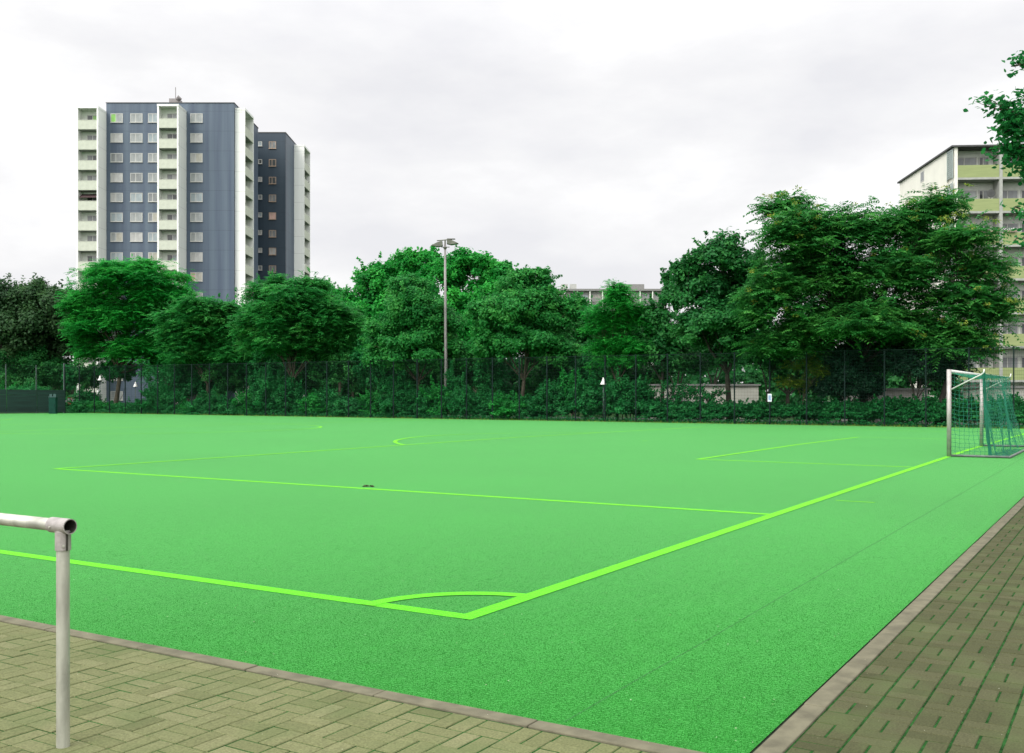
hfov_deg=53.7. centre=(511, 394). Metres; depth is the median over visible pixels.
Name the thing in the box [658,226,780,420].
round tree
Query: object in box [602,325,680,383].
woodland tree
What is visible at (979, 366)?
window
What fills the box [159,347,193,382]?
understorey bush
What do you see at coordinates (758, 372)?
woodland tree
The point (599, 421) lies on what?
grass edge
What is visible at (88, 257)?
window
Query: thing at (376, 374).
understorey bush
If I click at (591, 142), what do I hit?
sky
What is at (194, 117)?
window
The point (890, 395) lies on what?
door
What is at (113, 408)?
shrub
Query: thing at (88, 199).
window
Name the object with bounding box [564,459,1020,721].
turf seam
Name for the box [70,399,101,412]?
shrub
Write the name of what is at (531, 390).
woodland tree
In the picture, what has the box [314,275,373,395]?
poplar tree
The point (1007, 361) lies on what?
window
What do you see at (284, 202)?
apartment tower
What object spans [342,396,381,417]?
shrub
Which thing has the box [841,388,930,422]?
shed
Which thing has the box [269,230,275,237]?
window
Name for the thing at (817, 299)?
woodland tree
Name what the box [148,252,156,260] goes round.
window
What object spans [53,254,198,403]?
robinia tree
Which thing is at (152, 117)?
window
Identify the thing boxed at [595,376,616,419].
shrub
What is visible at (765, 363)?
slim tree
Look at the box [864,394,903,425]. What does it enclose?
shrub
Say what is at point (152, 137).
window
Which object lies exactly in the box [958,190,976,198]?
window
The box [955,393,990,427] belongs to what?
shrub
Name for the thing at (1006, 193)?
window
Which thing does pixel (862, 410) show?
shrub
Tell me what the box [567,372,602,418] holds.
shrub
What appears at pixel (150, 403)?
shrub
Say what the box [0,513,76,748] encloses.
handrail
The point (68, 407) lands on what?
shrub
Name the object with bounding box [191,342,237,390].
understorey bush
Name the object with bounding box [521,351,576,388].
understorey bush
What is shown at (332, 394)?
shrub
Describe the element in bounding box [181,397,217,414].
shrub
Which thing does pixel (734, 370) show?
fence
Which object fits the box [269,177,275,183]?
window
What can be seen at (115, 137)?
window
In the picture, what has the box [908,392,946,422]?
shrub
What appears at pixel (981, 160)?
window
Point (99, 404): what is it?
shrub
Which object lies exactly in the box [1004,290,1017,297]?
window
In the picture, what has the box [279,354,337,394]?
understorey bush
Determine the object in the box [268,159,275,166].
window
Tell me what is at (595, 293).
slab block
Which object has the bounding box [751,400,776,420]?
shrub
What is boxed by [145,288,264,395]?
layered tree
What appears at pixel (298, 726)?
pavement
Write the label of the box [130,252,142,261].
window
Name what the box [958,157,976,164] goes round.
window
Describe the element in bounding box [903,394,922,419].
shrub
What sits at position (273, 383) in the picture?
shrub
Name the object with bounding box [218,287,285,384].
woodland tree
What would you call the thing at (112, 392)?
window
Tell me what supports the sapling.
on the ground
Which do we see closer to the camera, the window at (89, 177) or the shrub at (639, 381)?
the shrub at (639, 381)
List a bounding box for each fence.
[0,363,64,413]
[64,346,1023,427]
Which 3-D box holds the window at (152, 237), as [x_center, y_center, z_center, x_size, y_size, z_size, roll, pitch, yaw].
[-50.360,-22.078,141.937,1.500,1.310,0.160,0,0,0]
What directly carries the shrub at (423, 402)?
on the ground
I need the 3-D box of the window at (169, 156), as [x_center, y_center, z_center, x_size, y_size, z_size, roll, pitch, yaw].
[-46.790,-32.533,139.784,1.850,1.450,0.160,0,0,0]
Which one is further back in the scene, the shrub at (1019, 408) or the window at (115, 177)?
the window at (115, 177)
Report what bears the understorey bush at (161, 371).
on the ground
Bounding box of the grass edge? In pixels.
[87,412,1023,428]
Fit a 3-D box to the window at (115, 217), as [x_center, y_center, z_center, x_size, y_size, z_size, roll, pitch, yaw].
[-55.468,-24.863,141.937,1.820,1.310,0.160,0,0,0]
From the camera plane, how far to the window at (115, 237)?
141.96 m
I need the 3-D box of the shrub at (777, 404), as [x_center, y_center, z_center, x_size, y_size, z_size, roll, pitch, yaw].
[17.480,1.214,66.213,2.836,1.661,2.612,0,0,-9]
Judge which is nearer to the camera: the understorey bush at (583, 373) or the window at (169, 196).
the understorey bush at (583, 373)
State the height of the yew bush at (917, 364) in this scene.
6.643 m
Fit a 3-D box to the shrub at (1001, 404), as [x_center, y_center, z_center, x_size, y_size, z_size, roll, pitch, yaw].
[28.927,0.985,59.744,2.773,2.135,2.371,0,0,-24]
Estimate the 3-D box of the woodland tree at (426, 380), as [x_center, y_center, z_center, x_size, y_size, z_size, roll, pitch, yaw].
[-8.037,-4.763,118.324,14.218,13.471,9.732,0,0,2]
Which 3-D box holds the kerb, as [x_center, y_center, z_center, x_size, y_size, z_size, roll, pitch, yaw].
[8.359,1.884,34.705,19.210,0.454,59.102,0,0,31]
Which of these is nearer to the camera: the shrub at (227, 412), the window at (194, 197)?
the shrub at (227, 412)
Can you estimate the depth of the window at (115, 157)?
141.96 m
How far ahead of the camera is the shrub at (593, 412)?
72.36 m
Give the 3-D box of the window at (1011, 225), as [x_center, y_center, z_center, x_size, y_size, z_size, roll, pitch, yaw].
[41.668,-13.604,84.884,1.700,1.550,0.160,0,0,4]
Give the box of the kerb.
[0,497,1023,752]
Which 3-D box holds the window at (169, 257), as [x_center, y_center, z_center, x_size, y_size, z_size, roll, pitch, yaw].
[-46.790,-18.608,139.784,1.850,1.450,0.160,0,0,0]
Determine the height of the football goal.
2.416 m
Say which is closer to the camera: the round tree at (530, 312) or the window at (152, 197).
the round tree at (530, 312)
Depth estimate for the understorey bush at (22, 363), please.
116.57 m
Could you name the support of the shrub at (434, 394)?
on the ground
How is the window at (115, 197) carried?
in the apartment tower at (176, 178)
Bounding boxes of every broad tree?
[0,272,86,365]
[560,294,610,415]
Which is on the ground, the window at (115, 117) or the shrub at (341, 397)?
the shrub at (341, 397)
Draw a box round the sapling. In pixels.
[771,349,832,424]
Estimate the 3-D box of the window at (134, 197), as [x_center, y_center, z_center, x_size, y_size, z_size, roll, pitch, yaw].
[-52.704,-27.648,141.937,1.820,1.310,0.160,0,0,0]
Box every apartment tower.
[76,87,257,404]
[258,132,309,398]
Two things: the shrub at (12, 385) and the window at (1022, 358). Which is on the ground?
the shrub at (12, 385)
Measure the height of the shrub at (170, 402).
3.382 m
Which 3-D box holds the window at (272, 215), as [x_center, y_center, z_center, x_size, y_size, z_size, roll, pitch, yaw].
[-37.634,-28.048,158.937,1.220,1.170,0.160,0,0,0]
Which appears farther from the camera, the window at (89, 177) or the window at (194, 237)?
the window at (194, 237)
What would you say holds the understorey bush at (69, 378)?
on the ground
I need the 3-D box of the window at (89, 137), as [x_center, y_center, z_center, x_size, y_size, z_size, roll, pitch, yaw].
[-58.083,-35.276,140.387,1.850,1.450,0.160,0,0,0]
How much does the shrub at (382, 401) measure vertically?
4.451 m
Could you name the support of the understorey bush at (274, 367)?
on the ground
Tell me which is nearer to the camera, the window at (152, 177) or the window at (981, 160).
the window at (981, 160)
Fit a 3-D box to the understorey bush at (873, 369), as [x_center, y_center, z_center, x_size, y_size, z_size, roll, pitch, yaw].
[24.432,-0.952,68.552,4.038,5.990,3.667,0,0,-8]
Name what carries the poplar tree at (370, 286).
on the ground
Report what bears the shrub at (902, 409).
on the ground
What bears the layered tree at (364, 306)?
on the ground
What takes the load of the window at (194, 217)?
in the apartment tower at (176, 178)
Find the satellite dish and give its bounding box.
[987,189,994,198]
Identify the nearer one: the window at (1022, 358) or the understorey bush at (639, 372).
the understorey bush at (639, 372)
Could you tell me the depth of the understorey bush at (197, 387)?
98.96 m
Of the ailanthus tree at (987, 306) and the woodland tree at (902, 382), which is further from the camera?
the woodland tree at (902, 382)
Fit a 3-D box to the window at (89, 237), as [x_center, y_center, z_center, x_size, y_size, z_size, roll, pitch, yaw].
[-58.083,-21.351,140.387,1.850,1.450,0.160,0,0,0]
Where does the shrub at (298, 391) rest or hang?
on the ground
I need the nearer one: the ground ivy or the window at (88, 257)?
the ground ivy
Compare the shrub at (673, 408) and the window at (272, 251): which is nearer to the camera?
the shrub at (673, 408)
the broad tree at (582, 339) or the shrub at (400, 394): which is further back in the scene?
the broad tree at (582, 339)
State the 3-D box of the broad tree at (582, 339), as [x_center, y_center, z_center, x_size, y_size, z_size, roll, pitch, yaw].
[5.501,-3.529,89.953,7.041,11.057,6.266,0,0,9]
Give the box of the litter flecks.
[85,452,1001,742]
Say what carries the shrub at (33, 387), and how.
on the ground
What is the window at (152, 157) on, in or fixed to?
in the apartment tower at (176, 178)
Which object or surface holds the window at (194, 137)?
in the apartment tower at (176, 178)
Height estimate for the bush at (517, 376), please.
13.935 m
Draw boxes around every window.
[87,115,96,119]
[87,135,96,139]
[87,155,96,159]
[87,175,96,179]
[87,197,96,200]
[87,215,96,220]
[87,235,96,240]
[87,256,96,260]
[110,113,122,122]
[110,133,122,142]
[110,233,122,241]
[110,391,121,400]
[111,153,122,161]
[111,173,122,181]
[111,193,122,201]
[111,213,122,221]
[111,252,122,261]
[130,113,142,122]
[130,133,142,142]
[130,153,142,161]
[130,173,142,181]
[130,193,142,201]
[130,213,142,221]
[130,233,142,241]
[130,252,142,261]
[147,113,156,122]
[147,233,156,241]
[148,133,156,142]
[148,153,156,161]
[148,173,156,181]
[148,193,156,201]
[148,213,156,221]
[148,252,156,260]
[167,114,176,117]
[167,134,176,138]
[167,154,176,158]
[167,174,176,178]
[167,194,176,199]
[167,214,176,219]
[167,235,176,239]
[167,255,176,260]
[190,113,202,122]
[190,133,202,142]
[190,153,202,161]
[190,173,202,181]
[190,193,202,201]
[190,213,202,221]
[190,233,202,241]
[190,252,202,261]
[190,272,202,281]
[268,141,275,148]
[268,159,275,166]
[268,212,275,219]
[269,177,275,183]
[269,195,275,201]
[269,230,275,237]
[269,248,275,254]
[269,266,275,272]
[920,170,923,182]
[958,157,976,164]
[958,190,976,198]
[978,157,988,164]
[978,190,988,198]
[978,357,988,367]
[1003,190,1017,197]
[1003,223,1017,231]
[1003,323,1017,333]
[1003,357,1017,367]
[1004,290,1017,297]
[1021,323,1023,333]
[1021,357,1023,367]
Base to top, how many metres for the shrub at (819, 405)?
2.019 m
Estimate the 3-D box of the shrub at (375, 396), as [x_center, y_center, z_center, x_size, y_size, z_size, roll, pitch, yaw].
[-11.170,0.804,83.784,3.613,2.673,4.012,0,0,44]
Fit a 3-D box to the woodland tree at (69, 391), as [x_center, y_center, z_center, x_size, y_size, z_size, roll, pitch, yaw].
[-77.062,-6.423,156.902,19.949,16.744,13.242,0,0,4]
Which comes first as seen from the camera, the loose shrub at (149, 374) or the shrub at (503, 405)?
the shrub at (503, 405)
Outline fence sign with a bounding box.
[768,394,771,401]
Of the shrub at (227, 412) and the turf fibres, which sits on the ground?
the shrub at (227, 412)
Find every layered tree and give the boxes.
[58,284,98,396]
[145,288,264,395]
[327,297,371,397]
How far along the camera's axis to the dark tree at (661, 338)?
72.36 m
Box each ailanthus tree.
[726,182,976,423]
[889,209,1023,426]
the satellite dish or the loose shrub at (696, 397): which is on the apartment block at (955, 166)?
the satellite dish
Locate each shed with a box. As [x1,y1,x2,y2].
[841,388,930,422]
[961,386,1023,401]
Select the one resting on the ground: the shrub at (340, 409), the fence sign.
the shrub at (340, 409)
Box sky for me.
[0,0,1023,382]
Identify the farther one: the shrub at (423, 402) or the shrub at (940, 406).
the shrub at (423, 402)
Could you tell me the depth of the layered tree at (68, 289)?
121.94 m
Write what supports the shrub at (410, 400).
on the ground
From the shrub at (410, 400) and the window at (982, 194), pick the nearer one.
the shrub at (410, 400)
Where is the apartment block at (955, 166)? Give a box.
[897,144,1023,398]
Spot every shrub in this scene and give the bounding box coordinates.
[0,380,21,410]
[6,379,52,389]
[61,398,75,412]
[70,385,102,408]
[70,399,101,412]
[85,396,116,412]
[99,400,123,413]
[110,397,135,413]
[128,399,153,413]
[136,359,187,394]
[137,380,171,410]
[153,383,186,413]
[173,399,194,414]
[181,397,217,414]
[196,386,232,414]
[213,396,232,413]
[217,399,251,415]
[231,388,260,415]
[247,369,276,413]
[252,368,294,414]
[272,372,307,414]
[287,398,301,416]
[296,392,330,413]
[312,384,347,415]
[325,389,343,414]
[333,399,361,416]
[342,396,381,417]
[357,388,386,417]
[374,367,409,417]
[385,381,420,416]
[397,380,425,417]
[413,384,443,418]
[419,375,454,416]
[438,360,474,418]
[447,384,489,415]
[468,393,491,419]
[481,389,507,415]
[488,391,529,418]
[507,390,538,417]
[518,397,551,418]
[530,378,560,416]
[538,378,572,415]
[555,368,586,418]
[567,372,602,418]
[578,379,611,418]
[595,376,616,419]
[603,367,641,420]
[614,373,655,421]
[628,384,664,420]
[638,399,677,419]
[657,397,688,420]
[659,376,694,403]
[675,399,704,419]
[682,397,724,419]
[685,384,729,403]
[699,396,739,421]
[712,400,743,419]
[727,397,768,419]
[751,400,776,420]
[764,402,794,421]
[771,401,818,420]
[797,395,822,420]
[808,397,831,420]
[821,399,858,421]
[833,397,868,423]
[848,398,877,425]
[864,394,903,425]
[880,394,916,426]
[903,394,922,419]
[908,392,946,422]
[927,394,965,421]
[941,397,978,422]
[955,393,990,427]
[971,394,1011,422]
[988,394,1023,426]
[999,391,1023,425]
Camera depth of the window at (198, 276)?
141.96 m
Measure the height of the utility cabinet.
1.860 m
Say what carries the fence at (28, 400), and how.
on the ground
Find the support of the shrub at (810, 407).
on the ground
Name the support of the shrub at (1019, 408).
on the ground
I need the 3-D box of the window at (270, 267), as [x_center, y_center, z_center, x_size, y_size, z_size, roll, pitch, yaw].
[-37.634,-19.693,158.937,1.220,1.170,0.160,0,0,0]
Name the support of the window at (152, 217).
in the apartment tower at (176, 178)
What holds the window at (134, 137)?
in the apartment tower at (176, 178)
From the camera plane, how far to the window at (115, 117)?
141.96 m
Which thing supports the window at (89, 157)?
in the apartment tower at (176, 178)
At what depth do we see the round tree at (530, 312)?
76.83 m
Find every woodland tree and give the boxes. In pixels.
[0,354,75,395]
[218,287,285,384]
[279,333,372,397]
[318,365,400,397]
[397,338,495,391]
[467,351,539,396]
[517,352,590,397]
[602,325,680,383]
[638,346,705,383]
[695,329,752,383]
[736,325,831,403]
[791,292,909,379]
[878,338,970,401]
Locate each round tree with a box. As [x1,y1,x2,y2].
[354,269,473,416]
[459,264,588,417]
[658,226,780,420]
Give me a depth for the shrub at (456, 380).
79.58 m
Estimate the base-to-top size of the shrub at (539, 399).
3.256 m
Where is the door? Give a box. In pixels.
[878,394,891,421]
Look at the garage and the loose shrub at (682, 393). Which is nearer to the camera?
the loose shrub at (682, 393)
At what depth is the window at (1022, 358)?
84.83 m
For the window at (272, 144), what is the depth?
158.98 m
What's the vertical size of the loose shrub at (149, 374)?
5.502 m
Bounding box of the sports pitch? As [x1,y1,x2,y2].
[0,413,1023,752]
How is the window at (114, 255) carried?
in the apartment tower at (176, 178)
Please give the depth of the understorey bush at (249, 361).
97.00 m
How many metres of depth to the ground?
82.60 m
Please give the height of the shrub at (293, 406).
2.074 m
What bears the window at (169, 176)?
in the apartment tower at (176, 178)
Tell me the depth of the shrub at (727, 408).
67.24 m
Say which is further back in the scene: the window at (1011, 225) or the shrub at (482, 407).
the window at (1011, 225)
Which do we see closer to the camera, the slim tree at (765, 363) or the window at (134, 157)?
the slim tree at (765, 363)
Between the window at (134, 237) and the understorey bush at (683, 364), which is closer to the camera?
the understorey bush at (683, 364)
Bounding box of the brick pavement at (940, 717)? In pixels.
[784,506,1023,752]
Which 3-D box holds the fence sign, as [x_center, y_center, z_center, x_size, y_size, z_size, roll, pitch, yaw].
[16.422,0.197,64.476,0.260,0.500,0.017,0,0,31]
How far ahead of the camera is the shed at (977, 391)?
72.00 m
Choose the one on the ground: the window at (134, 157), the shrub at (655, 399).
the shrub at (655, 399)
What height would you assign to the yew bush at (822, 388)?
5.639 m
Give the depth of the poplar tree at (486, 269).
102.19 m
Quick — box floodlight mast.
[431,238,457,416]
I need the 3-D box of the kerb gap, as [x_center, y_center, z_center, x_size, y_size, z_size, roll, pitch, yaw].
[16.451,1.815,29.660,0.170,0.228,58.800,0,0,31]
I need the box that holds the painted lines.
[0,414,1023,619]
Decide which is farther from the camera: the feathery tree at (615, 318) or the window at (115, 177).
the window at (115, 177)
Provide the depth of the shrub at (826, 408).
63.10 m
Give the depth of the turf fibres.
6.95 m
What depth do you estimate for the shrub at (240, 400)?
90.35 m
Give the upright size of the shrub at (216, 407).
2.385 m
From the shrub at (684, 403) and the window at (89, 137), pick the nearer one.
the shrub at (684, 403)
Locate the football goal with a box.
[947,369,1023,457]
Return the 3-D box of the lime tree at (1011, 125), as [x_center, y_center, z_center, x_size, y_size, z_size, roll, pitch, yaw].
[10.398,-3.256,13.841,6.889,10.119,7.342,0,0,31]
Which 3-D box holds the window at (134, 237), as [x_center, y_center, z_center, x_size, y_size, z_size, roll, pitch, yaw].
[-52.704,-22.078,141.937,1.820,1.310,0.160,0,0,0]
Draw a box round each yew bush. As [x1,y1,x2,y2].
[809,338,886,425]
[875,325,975,426]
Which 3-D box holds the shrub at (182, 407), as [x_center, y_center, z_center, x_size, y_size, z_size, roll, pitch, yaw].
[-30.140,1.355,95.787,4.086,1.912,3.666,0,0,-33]
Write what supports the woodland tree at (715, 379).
on the ground
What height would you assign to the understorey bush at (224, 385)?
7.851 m
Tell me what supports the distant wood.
on the ground
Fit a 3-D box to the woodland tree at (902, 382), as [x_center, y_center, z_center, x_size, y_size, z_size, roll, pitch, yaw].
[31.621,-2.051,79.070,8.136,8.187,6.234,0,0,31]
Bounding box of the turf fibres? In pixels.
[0,495,1004,752]
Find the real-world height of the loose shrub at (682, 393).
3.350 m
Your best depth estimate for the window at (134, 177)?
141.96 m
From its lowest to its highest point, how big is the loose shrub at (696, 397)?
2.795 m
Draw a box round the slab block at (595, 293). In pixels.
[557,284,661,366]
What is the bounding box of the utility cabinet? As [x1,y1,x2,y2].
[49,394,57,413]
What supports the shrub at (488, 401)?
on the ground
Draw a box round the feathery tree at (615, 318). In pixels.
[576,277,655,419]
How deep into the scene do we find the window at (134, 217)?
141.96 m
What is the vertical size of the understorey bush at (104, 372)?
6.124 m
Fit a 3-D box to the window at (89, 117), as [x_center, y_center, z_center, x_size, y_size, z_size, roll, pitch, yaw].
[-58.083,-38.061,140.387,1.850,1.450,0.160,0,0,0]
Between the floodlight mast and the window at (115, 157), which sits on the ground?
the floodlight mast
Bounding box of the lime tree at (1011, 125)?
[963,50,1023,249]
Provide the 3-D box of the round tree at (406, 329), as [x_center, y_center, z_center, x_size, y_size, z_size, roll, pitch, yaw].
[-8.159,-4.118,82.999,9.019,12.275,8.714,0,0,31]
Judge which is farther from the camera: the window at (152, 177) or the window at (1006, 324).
the window at (152, 177)
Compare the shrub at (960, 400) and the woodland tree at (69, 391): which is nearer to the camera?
the shrub at (960, 400)
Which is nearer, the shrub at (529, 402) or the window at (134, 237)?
the shrub at (529, 402)
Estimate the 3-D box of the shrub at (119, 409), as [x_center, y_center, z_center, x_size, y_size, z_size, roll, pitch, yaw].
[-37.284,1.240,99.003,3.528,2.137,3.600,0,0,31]
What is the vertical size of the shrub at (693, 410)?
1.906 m
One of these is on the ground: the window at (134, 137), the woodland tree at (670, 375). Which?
the woodland tree at (670, 375)
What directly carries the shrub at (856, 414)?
on the ground
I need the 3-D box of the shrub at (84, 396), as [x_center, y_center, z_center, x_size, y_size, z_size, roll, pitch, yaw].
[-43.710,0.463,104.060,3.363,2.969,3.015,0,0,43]
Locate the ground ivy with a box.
[41,408,1023,427]
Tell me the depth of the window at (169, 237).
139.82 m
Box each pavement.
[0,622,646,752]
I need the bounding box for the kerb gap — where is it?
[750,497,1022,752]
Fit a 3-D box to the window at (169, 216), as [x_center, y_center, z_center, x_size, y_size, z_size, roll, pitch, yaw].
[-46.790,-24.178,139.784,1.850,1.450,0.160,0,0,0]
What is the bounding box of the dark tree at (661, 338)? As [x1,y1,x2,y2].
[622,268,693,420]
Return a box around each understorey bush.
[0,341,72,396]
[60,362,90,393]
[68,357,105,391]
[95,357,137,401]
[150,361,184,394]
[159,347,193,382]
[167,361,218,398]
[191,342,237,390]
[205,343,254,399]
[230,337,275,377]
[244,355,291,397]
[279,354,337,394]
[303,337,365,393]
[349,339,405,389]
[438,357,489,415]
[468,355,520,415]
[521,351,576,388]
[562,339,613,416]
[598,362,657,416]
[649,342,721,399]
[858,338,896,421]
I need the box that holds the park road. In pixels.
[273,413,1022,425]
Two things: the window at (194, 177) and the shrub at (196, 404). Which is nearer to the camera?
the shrub at (196, 404)
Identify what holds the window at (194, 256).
in the apartment tower at (176, 178)
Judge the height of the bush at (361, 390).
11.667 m
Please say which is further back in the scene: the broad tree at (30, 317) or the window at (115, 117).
the window at (115, 117)
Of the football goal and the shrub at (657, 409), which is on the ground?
the shrub at (657, 409)
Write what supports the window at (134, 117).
in the apartment tower at (176, 178)
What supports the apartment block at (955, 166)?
on the ground
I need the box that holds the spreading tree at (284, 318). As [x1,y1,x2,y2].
[225,266,375,414]
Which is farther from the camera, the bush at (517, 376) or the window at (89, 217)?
the window at (89, 217)
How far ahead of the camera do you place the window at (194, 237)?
141.96 m
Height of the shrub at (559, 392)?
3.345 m
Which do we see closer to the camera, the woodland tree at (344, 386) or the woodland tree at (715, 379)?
the woodland tree at (715, 379)
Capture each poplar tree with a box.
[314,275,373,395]
[350,246,442,324]
[413,245,518,392]
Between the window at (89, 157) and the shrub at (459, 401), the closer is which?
the shrub at (459, 401)
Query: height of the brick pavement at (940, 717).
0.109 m
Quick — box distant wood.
[6,330,840,404]
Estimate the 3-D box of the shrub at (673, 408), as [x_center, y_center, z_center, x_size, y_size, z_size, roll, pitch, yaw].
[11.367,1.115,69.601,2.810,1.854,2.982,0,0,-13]
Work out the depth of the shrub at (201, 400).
92.77 m
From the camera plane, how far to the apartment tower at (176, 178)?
142.00 m
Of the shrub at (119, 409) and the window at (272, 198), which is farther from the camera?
the window at (272, 198)
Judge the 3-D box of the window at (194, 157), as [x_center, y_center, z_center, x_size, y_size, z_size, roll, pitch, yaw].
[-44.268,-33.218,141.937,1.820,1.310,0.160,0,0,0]
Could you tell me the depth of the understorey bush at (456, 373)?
85.74 m
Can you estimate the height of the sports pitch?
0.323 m
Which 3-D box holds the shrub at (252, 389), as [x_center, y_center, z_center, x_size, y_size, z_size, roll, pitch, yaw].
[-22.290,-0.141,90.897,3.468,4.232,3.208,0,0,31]
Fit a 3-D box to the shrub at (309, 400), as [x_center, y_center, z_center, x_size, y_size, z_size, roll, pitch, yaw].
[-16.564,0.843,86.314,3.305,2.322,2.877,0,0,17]
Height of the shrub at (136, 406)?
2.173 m
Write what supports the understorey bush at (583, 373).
on the ground
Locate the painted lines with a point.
(521, 597)
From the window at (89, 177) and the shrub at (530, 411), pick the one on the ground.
the shrub at (530, 411)
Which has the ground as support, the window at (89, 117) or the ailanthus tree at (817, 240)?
the ailanthus tree at (817, 240)
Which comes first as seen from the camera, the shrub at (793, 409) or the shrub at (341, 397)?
the shrub at (793, 409)
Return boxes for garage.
[648,384,760,418]
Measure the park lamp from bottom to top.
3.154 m
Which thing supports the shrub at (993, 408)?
on the ground
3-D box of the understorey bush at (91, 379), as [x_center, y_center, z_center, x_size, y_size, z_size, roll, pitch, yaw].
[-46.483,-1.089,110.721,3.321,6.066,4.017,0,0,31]
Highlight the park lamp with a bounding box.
[600,377,606,421]
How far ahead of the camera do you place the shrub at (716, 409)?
67.62 m
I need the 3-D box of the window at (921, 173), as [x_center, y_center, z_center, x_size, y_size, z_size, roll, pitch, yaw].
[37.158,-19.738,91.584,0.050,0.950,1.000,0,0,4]
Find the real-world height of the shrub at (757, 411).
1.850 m
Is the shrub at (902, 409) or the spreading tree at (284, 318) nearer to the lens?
the shrub at (902, 409)
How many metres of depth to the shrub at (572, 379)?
74.35 m
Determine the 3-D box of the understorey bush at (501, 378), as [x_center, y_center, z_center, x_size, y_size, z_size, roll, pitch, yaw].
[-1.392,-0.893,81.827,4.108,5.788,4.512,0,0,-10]
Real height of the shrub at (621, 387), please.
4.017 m
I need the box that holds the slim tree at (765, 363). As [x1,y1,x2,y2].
[726,325,794,421]
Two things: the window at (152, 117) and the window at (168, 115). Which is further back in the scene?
the window at (152, 117)
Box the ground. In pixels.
[0,396,1020,720]
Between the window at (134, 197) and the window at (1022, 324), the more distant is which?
the window at (134, 197)

